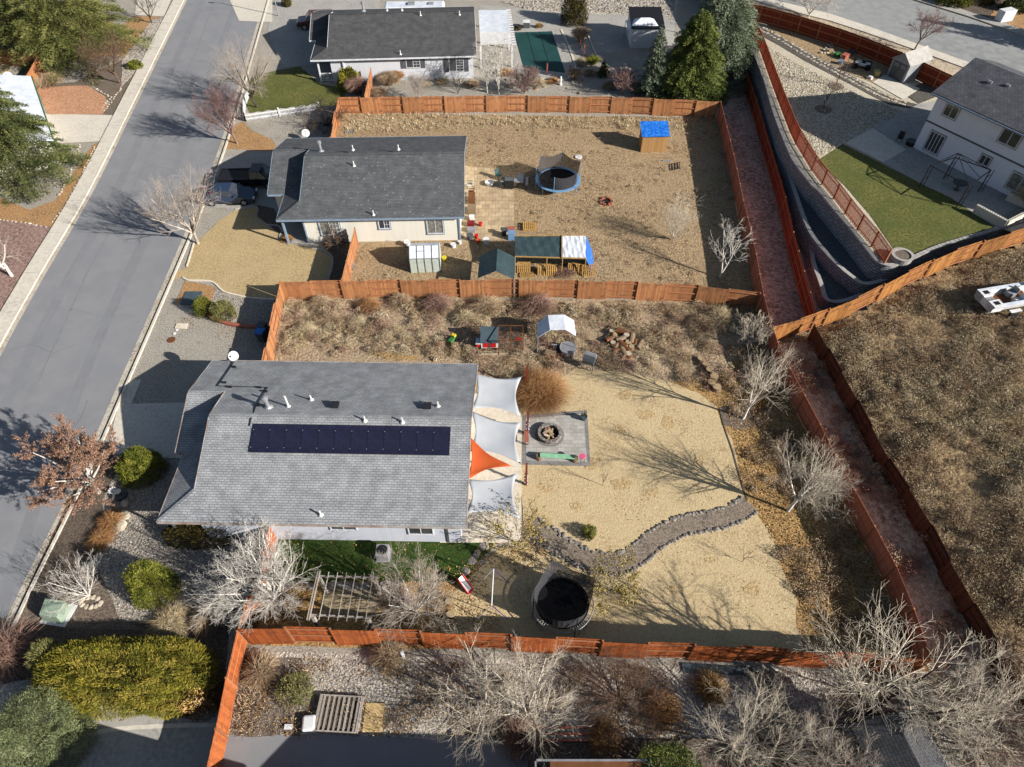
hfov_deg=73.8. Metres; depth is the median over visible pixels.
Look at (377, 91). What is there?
dry bush
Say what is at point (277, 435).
solar panel
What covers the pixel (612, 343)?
log
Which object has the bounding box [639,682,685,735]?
dry bush
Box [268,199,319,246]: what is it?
walkway
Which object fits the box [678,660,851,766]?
bare tree
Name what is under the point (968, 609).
fence
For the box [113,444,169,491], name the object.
shrub
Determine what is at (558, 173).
trampoline
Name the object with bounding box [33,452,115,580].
mulch bed
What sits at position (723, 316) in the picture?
dry bush
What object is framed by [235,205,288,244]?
lawn edging
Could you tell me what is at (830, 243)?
terrace
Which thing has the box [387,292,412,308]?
dry bush
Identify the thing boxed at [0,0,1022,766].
ground
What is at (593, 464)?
worn patch
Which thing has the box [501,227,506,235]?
storage box
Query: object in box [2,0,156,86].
pine tree
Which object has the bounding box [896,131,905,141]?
patio chair
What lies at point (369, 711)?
plywood sheet
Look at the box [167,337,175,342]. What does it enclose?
round cover
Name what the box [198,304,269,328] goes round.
brick edging
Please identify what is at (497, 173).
patio chair
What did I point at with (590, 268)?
wooden pallet
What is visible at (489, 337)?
chicken coop
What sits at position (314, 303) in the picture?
dry bush
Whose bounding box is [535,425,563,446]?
paver ring
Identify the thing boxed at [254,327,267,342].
wheeled bin
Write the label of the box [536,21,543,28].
shrub
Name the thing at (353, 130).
grate
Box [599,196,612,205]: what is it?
fire ring
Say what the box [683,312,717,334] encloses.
dry bush
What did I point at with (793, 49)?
gravel path
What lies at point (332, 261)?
lawn edging
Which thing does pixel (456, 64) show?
window
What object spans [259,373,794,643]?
leaf litter
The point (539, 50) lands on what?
pool cover
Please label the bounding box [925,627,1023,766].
bare tree
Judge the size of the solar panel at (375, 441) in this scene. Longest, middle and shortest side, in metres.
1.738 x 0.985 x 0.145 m
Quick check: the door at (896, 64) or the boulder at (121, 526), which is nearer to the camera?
the boulder at (121, 526)
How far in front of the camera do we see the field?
44.91 m
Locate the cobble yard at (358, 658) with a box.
[245,650,1003,766]
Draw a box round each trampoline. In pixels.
[531,559,594,637]
[535,152,580,199]
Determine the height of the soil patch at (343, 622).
0.001 m
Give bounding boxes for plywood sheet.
[362,703,384,731]
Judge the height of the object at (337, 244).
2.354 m
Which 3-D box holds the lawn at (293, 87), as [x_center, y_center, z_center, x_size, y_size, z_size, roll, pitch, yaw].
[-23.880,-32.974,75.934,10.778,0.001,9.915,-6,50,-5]
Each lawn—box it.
[0,64,11,74]
[173,208,330,297]
[246,67,344,112]
[253,539,492,584]
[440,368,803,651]
[819,144,994,253]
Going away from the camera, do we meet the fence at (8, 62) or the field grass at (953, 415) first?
the field grass at (953, 415)
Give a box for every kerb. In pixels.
[0,0,183,345]
[4,0,268,640]
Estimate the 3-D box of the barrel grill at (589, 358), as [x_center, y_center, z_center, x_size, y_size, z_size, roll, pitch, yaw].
[5.517,-1.604,48.837,0.944,1.248,0.840,20,53,16]
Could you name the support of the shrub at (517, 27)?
on the gravel yard at (608, 34)
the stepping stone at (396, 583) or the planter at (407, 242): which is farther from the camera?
the planter at (407, 242)
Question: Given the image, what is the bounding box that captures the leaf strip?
[671,339,928,670]
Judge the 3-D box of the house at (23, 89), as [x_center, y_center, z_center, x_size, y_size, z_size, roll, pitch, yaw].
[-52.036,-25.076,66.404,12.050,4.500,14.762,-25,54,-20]
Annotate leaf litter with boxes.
[176,314,268,347]
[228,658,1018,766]
[254,564,500,631]
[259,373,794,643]
[279,539,469,582]
[476,520,550,573]
[723,329,906,650]
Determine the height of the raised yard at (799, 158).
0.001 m
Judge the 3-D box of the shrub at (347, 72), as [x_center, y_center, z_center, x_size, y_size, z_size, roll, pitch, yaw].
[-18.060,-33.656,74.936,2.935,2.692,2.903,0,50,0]
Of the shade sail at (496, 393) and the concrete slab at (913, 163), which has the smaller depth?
the shade sail at (496, 393)
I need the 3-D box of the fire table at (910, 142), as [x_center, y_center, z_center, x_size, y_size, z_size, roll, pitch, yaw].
[36.836,-22.209,63.006,1.000,0.420,1.000,0,50,0]
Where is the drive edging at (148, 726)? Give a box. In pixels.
[39,723,214,765]
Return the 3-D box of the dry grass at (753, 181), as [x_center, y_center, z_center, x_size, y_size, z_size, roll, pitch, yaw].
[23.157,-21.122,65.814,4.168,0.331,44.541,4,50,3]
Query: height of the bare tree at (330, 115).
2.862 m
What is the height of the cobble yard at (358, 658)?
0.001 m
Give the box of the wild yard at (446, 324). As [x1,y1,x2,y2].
[274,298,760,396]
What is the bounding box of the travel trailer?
[384,1,444,7]
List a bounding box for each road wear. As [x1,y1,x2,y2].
[0,0,205,427]
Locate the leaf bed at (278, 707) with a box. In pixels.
[229,654,318,736]
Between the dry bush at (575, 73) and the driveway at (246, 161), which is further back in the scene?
the dry bush at (575, 73)
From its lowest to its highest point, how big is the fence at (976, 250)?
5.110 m
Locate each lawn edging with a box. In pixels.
[182,276,275,299]
[186,243,194,265]
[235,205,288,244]
[312,247,333,279]
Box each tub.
[301,715,316,733]
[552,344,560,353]
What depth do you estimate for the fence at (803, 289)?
60.30 m
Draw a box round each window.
[317,221,342,235]
[330,527,357,530]
[377,220,391,229]
[401,59,424,67]
[407,528,433,534]
[425,219,444,234]
[444,58,468,71]
[922,129,946,155]
[941,102,960,121]
[977,152,992,167]
[995,128,1023,149]
[1003,170,1023,193]
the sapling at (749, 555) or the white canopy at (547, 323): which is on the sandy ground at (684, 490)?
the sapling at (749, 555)
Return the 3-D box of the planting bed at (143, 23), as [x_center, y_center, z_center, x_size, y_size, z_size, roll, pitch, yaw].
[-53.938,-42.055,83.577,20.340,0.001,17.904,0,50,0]
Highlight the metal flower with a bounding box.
[108,487,115,493]
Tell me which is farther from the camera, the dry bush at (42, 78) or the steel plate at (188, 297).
the dry bush at (42, 78)
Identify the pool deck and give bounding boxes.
[510,28,573,79]
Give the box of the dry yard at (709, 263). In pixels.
[296,113,752,297]
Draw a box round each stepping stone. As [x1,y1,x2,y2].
[293,580,302,586]
[304,583,313,589]
[328,580,338,589]
[338,580,349,588]
[347,581,359,590]
[359,581,369,589]
[379,580,389,590]
[390,579,400,589]
[461,567,469,575]
[468,556,476,564]
[473,549,480,557]
[479,542,488,549]
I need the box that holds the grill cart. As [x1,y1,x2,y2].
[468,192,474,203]
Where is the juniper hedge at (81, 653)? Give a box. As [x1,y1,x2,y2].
[26,633,223,722]
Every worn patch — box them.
[538,484,552,492]
[570,501,581,510]
[585,457,595,469]
[610,477,631,489]
[610,598,625,605]
[613,424,625,432]
[615,389,637,399]
[636,409,655,419]
[641,487,658,495]
[661,416,675,429]
[664,586,681,593]
[694,456,703,465]
[704,557,714,562]
[743,581,758,595]
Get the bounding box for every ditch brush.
[792,337,1010,700]
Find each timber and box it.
[543,732,589,734]
[543,739,589,741]
[544,726,588,728]
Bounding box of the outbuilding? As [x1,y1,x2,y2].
[844,710,947,766]
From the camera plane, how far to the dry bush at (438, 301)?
52.77 m
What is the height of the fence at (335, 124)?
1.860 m
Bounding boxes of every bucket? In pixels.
[466,233,472,240]
[483,237,489,244]
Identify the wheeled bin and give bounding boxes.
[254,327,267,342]
[255,321,268,333]
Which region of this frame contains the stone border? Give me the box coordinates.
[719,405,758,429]
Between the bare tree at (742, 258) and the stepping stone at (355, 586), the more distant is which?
the bare tree at (742, 258)
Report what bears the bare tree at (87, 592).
on the gravel bed at (104, 616)
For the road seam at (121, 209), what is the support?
on the road at (35, 405)
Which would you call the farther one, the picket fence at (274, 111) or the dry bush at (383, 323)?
the picket fence at (274, 111)
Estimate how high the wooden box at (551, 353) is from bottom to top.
0.480 m
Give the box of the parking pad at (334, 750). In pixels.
[222,733,528,766]
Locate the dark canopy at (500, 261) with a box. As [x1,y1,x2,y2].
[477,249,514,279]
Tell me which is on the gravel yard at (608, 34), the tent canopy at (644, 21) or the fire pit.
the tent canopy at (644, 21)
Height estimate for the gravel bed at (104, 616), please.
0.001 m
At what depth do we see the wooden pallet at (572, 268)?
55.24 m
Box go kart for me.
[852,58,871,70]
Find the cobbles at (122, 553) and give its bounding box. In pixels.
[102,457,252,614]
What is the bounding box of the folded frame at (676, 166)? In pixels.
[671,162,680,169]
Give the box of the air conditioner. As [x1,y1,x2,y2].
[375,544,391,561]
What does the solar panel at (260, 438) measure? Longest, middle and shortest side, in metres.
1.739 x 0.985 x 0.145 m
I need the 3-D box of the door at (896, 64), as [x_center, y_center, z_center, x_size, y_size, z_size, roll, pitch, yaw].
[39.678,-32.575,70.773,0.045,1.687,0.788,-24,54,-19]
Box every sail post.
[524,463,527,485]
[526,365,527,381]
[526,411,529,429]
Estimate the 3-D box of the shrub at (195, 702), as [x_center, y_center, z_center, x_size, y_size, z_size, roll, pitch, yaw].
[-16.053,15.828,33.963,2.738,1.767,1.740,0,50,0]
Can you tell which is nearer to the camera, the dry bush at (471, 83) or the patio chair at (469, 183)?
the patio chair at (469, 183)
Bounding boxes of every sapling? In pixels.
[599,467,610,485]
[740,543,760,562]
[820,77,842,108]
[835,54,855,83]
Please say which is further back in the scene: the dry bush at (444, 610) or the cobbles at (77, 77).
the cobbles at (77, 77)
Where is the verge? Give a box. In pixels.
[750,1,961,74]
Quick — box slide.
[455,574,473,594]
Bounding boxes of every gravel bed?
[0,220,51,310]
[0,680,94,766]
[16,570,146,629]
[19,58,142,114]
[186,280,275,329]
[243,108,334,139]
[275,0,379,9]
[908,83,935,102]
[1004,207,1023,218]
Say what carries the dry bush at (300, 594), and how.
on the soil patch at (343, 622)
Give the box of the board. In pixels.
[682,663,755,675]
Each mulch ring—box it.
[814,105,831,113]
[828,82,843,89]
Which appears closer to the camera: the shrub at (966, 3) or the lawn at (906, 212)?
the lawn at (906, 212)
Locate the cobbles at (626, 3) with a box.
[501,0,674,16]
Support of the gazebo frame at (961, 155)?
on the concrete slab at (913, 163)
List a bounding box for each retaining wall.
[741,31,1023,283]
[772,140,918,294]
[802,247,863,309]
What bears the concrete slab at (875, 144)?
on the concrete slab at (913, 163)
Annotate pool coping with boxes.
[558,29,576,79]
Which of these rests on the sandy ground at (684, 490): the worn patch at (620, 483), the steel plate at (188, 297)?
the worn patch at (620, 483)
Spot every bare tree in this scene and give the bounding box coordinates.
[0,235,26,276]
[27,549,104,617]
[72,28,129,82]
[132,161,231,244]
[133,0,161,22]
[185,512,325,635]
[187,81,244,143]
[187,530,282,625]
[205,25,277,107]
[297,93,349,134]
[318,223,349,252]
[365,533,458,647]
[402,72,432,96]
[414,620,536,766]
[450,70,469,91]
[455,632,587,766]
[471,40,499,92]
[475,30,517,94]
[502,62,541,94]
[568,642,678,755]
[607,65,636,94]
[652,187,704,239]
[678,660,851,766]
[708,214,754,278]
[732,310,775,347]
[736,344,803,419]
[770,430,863,519]
[786,579,1018,766]
[786,696,883,766]
[788,0,848,16]
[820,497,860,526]
[905,2,953,49]
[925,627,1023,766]
[929,656,1023,766]
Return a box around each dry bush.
[0,613,52,691]
[35,70,65,89]
[80,525,117,553]
[96,506,128,532]
[140,597,196,646]
[183,599,228,639]
[239,645,282,692]
[277,582,311,617]
[280,233,293,242]
[290,320,319,340]
[306,294,331,311]
[315,306,343,327]
[342,75,372,94]
[345,313,367,332]
[354,297,382,314]
[363,640,412,679]
[367,315,390,333]
[370,86,388,96]
[375,70,401,85]
[382,586,415,621]
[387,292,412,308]
[392,70,405,82]
[418,80,431,89]
[418,290,455,316]
[426,592,453,620]
[435,76,448,84]
[448,304,479,326]
[464,78,480,88]
[466,293,501,320]
[491,710,546,766]
[498,66,512,76]
[517,290,559,321]
[530,77,545,86]
[545,76,559,83]
[553,260,577,278]
[568,67,584,79]
[570,25,592,42]
[573,56,589,66]
[583,54,600,64]
[583,68,597,76]
[583,710,627,758]
[600,80,616,89]
[630,80,642,90]
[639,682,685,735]
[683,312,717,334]
[688,667,732,712]
[703,302,737,331]
[742,382,779,411]
[761,434,798,462]
[1011,186,1023,200]
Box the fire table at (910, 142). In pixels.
[906,138,915,146]
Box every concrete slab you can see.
[845,128,1023,231]
[846,128,905,161]
[873,75,919,98]
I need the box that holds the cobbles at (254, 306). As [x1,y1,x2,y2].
[227,300,274,323]
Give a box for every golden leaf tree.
[482,494,551,561]
[586,543,645,617]
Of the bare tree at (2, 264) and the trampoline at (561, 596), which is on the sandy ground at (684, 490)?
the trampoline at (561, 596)
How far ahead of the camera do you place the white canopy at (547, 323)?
49.11 m
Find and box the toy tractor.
[446,333,458,344]
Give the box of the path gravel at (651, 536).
[541,504,750,569]
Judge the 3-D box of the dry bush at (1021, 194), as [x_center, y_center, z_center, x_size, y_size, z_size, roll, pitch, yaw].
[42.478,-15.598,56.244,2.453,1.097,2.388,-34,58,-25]
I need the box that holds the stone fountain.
[112,488,127,500]
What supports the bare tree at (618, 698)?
on the cobble yard at (358, 658)
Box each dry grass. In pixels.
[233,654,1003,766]
[275,301,760,392]
[282,301,767,388]
[344,111,718,131]
[349,114,748,285]
[729,68,801,324]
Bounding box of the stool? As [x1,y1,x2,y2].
[579,453,585,463]
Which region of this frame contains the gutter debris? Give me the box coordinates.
[8,22,260,630]
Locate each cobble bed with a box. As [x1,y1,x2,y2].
[56,74,85,82]
[121,18,161,85]
[503,0,678,19]
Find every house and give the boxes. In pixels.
[0,75,60,178]
[156,360,477,542]
[267,136,466,243]
[309,1,476,81]
[913,57,1023,194]
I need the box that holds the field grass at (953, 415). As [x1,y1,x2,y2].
[834,247,1023,680]
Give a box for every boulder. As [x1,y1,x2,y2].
[113,519,126,530]
[119,512,129,519]
[120,499,129,507]
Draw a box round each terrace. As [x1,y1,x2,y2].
[798,193,873,281]
[815,259,854,299]
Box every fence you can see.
[0,49,45,69]
[26,56,45,87]
[207,630,247,766]
[238,626,932,673]
[239,526,276,628]
[242,91,248,121]
[245,102,319,120]
[262,282,285,360]
[279,279,760,310]
[329,98,340,137]
[338,95,718,117]
[341,227,358,280]
[364,68,372,97]
[716,101,932,658]
[738,61,817,331]
[745,4,952,88]
[753,20,892,263]
[765,228,1023,343]
[807,324,1023,732]
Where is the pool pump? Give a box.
[523,20,529,27]
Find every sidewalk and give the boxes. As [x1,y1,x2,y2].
[0,0,181,339]
[754,0,968,67]
[914,0,1023,36]
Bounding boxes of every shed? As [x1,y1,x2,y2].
[535,759,649,766]
[626,7,664,47]
[638,121,669,151]
[886,46,932,82]
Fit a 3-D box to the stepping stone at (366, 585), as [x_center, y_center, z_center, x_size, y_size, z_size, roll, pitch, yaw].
[-8.306,11.443,38.664,0.691,0.114,0.611,1,44,-10]
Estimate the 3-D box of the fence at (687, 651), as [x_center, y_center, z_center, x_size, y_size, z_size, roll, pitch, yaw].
[3.435,13.707,35.343,34.942,2.230,0.386,2,50,2]
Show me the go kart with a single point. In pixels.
(866, 64)
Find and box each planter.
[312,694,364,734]
[404,239,410,246]
[450,242,455,247]
[485,179,493,186]
[581,411,587,420]
[890,247,914,265]
[972,192,1023,228]
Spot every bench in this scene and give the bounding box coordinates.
[524,430,528,444]
[536,453,578,462]
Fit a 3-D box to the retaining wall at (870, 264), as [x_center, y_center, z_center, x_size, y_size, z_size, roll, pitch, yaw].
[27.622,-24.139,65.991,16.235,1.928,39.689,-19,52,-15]
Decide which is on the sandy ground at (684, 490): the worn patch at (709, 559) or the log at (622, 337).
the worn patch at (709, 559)
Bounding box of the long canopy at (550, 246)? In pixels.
[514,234,592,276]
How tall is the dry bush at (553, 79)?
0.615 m
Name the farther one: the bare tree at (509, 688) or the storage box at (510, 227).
the storage box at (510, 227)
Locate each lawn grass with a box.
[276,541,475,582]
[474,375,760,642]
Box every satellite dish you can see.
[228,351,238,361]
[301,129,309,137]
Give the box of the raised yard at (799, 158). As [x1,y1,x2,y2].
[726,0,1022,262]
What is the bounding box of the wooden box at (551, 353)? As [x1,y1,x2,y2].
[544,349,555,359]
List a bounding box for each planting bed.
[0,143,98,226]
[0,618,229,711]
[14,12,161,62]
[176,281,214,305]
[226,117,276,150]
[257,205,290,242]
[323,242,350,279]
[767,25,888,81]
[947,0,1023,28]
[988,10,1023,28]
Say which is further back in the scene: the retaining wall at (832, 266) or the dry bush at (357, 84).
the dry bush at (357, 84)
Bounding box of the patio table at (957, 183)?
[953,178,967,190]
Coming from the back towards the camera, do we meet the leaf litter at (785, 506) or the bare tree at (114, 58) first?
the bare tree at (114, 58)
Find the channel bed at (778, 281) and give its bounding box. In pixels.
[720,61,811,348]
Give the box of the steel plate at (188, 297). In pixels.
[180,291,201,304]
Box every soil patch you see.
[239,550,478,649]
[528,737,849,766]
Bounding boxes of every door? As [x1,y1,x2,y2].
[888,60,900,78]
[895,63,907,81]
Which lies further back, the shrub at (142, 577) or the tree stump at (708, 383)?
the tree stump at (708, 383)
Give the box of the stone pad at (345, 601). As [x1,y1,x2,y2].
[321,589,377,616]
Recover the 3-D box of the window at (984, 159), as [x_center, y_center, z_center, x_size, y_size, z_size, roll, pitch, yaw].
[40.361,-19.049,58.277,0.090,1.006,1.027,-28,55,-21]
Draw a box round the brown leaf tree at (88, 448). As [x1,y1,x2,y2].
[12,413,124,524]
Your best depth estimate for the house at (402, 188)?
57.75 m
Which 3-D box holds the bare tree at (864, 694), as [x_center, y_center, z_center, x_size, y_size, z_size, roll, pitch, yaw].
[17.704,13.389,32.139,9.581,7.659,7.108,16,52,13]
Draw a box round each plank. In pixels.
[374,353,409,354]
[378,355,417,357]
[385,357,416,358]
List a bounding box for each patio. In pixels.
[440,393,521,542]
[461,166,513,243]
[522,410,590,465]
[526,414,586,461]
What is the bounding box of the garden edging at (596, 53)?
[588,37,614,69]
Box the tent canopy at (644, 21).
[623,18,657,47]
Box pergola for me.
[306,571,381,630]
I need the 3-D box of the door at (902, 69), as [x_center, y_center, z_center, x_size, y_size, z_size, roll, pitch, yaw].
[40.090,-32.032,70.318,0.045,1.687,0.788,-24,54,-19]
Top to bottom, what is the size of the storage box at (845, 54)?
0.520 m
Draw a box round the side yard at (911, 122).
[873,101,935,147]
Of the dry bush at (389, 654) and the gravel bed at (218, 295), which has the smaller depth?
the dry bush at (389, 654)
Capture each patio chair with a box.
[467,178,473,187]
[495,168,501,180]
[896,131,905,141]
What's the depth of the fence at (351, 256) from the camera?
55.46 m
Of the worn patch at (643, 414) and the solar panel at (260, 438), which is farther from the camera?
the worn patch at (643, 414)
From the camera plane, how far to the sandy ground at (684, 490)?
40.58 m
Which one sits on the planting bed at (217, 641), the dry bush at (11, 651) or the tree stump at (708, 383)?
the dry bush at (11, 651)
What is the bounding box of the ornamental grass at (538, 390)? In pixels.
[510,363,577,420]
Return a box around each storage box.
[284,724,292,729]
[467,204,475,214]
[467,220,474,225]
[467,226,475,232]
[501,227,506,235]
[507,226,514,229]
[508,230,514,240]
[833,52,841,56]
[840,52,848,60]
[847,49,854,54]
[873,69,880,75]
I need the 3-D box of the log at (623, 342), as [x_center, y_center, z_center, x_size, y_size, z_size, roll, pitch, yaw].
[8.196,-2.843,50.477,0.496,0.496,0.729,-35,58,-25]
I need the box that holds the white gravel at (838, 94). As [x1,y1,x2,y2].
[768,47,907,156]
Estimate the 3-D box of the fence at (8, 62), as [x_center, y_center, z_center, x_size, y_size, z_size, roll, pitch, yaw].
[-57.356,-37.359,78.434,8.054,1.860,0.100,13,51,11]
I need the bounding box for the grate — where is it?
[345,129,354,133]
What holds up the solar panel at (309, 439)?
attached to the house at (225, 479)
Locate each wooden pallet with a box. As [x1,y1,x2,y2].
[517,262,530,272]
[520,269,532,277]
[523,222,535,229]
[538,264,550,274]
[544,264,556,275]
[568,263,581,269]
[574,263,587,274]
[582,264,595,275]
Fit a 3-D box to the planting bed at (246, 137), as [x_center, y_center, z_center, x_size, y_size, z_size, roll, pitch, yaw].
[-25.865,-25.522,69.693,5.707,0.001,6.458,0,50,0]
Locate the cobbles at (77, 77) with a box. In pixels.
[62,74,89,80]
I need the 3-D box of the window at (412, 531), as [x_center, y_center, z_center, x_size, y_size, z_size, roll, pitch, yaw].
[-5.255,8.397,39.183,1.463,1.147,0.090,1,50,1]
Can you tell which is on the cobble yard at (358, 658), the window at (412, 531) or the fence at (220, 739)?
the fence at (220, 739)
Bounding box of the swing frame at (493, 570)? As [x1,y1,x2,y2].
[477,569,508,618]
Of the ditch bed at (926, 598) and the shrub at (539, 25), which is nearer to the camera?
the ditch bed at (926, 598)
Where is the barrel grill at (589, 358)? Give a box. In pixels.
[580,351,596,371]
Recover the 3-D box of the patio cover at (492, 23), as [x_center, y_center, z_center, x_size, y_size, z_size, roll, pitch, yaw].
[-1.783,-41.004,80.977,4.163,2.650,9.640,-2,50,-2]
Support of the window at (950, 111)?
in the two storey house at (976, 114)
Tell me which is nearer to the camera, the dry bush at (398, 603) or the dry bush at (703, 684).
the dry bush at (703, 684)
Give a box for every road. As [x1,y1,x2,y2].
[0,0,256,617]
[778,0,1023,72]
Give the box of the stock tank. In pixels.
[560,341,575,357]
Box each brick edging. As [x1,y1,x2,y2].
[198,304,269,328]
[720,410,747,500]
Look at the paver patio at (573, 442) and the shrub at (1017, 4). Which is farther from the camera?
the shrub at (1017, 4)
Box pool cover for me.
[515,31,564,72]
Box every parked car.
[199,182,257,206]
[216,163,269,188]
[296,9,331,30]
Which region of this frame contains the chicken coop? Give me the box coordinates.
[476,325,523,354]
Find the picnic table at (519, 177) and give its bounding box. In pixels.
[515,174,527,187]
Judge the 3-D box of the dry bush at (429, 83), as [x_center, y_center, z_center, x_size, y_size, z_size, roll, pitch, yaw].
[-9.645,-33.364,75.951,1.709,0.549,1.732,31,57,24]
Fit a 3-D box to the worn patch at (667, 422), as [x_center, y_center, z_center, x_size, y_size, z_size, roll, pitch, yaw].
[10.530,2.639,46.038,0.935,0.001,1.182,0,50,0]
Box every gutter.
[0,0,227,632]
[1,22,259,635]
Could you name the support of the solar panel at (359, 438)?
attached to the house at (225, 479)
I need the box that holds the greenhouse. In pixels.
[409,242,440,272]
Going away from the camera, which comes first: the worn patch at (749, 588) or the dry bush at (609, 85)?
the worn patch at (749, 588)
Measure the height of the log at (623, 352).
0.541 m
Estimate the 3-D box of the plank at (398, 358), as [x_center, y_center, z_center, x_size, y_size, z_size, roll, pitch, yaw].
[-8.102,-1.839,49.778,2.341,0.040,0.120,1,50,1]
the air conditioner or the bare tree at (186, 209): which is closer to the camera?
the air conditioner
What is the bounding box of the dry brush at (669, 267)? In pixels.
[350,114,751,290]
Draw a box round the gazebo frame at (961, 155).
[919,153,994,207]
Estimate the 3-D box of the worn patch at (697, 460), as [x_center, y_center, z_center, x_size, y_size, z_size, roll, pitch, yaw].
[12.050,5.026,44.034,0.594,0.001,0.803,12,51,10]
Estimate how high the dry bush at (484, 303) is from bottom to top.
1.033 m
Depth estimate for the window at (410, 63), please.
75.61 m
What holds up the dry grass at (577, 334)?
on the wild yard at (446, 324)
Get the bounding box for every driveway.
[26,705,217,766]
[46,114,112,142]
[111,379,184,457]
[135,0,169,15]
[199,152,274,209]
[230,0,271,21]
[268,10,319,66]
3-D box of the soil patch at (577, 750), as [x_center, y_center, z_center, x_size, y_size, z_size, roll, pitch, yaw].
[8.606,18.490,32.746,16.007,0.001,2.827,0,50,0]
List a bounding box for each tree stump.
[445,598,452,605]
[446,610,454,619]
[696,355,704,363]
[701,361,708,368]
[705,366,713,374]
[706,379,714,387]
[709,372,718,380]
[711,383,720,392]
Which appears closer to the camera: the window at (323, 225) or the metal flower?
the metal flower
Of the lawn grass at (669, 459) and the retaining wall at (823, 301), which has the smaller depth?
the lawn grass at (669, 459)
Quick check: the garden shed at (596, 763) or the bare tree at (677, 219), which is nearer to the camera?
the garden shed at (596, 763)
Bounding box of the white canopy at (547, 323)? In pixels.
[536,315,575,353]
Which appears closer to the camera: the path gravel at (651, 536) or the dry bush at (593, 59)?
the path gravel at (651, 536)
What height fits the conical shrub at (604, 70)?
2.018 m
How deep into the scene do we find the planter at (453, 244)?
57.80 m
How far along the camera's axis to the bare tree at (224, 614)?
36.98 m
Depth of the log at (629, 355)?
49.66 m
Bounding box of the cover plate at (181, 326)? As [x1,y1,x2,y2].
[175,323,187,328]
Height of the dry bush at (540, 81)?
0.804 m
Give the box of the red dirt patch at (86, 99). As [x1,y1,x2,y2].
[37,85,106,113]
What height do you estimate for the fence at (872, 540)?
1.860 m
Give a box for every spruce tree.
[0,82,91,206]
[0,682,99,766]
[631,25,670,99]
[652,8,728,110]
[665,0,764,98]
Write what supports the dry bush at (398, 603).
on the soil patch at (343, 622)
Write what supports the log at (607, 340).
on the wild yard at (446, 324)
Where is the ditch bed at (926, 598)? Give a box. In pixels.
[782,346,1023,765]
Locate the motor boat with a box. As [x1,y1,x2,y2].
[974,282,1023,318]
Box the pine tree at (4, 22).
[0,0,79,72]
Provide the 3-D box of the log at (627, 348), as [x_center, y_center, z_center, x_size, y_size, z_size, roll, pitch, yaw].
[8.338,-2.579,50.255,0.481,0.481,0.937,-27,55,-21]
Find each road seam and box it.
[37,0,214,382]
[82,240,149,382]
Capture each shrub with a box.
[24,637,71,679]
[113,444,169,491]
[121,557,182,610]
[126,58,143,69]
[160,524,239,550]
[167,685,221,722]
[192,295,212,316]
[209,299,237,322]
[274,670,315,712]
[281,0,291,6]
[336,65,359,93]
[513,25,521,30]
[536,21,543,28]
[560,0,588,26]
[581,524,597,541]
[596,59,608,78]
[637,740,702,766]
[936,0,974,8]
[967,0,1000,5]
[998,0,1023,13]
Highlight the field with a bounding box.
[780,244,1023,731]
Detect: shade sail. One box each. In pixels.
[468,471,520,518]
[469,438,515,478]
[472,412,522,465]
[473,374,522,415]
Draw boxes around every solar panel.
[250,424,270,452]
[267,424,286,452]
[283,424,302,452]
[300,425,319,452]
[316,425,335,453]
[333,425,352,453]
[349,425,368,453]
[366,426,384,453]
[383,426,401,454]
[399,426,417,454]
[416,426,433,454]
[432,427,450,454]
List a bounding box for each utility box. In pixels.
[39,598,77,626]
[994,7,1017,22]
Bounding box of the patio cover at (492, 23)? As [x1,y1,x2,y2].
[479,9,515,67]
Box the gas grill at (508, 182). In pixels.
[501,177,516,188]
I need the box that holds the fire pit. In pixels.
[538,422,561,443]
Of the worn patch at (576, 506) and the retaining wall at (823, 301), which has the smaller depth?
the worn patch at (576, 506)
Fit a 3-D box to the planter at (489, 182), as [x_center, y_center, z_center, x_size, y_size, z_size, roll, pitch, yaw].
[-2.106,-18.686,63.770,0.840,0.320,0.840,0,50,0]
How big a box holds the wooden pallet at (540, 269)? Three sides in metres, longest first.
1.090 x 1.000 x 0.140 m
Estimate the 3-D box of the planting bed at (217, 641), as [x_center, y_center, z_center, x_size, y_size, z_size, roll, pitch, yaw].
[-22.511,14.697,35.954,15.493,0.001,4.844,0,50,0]
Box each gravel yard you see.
[371,45,719,101]
[480,5,674,54]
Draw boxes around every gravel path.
[529,497,755,573]
[760,26,916,107]
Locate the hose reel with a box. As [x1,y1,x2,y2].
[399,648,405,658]
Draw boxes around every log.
[604,335,614,343]
[610,340,615,347]
[615,335,626,340]
[616,328,627,334]
[618,340,628,346]
[619,343,631,351]
[619,346,627,358]
[626,351,631,358]
[628,332,635,343]
[635,339,643,349]

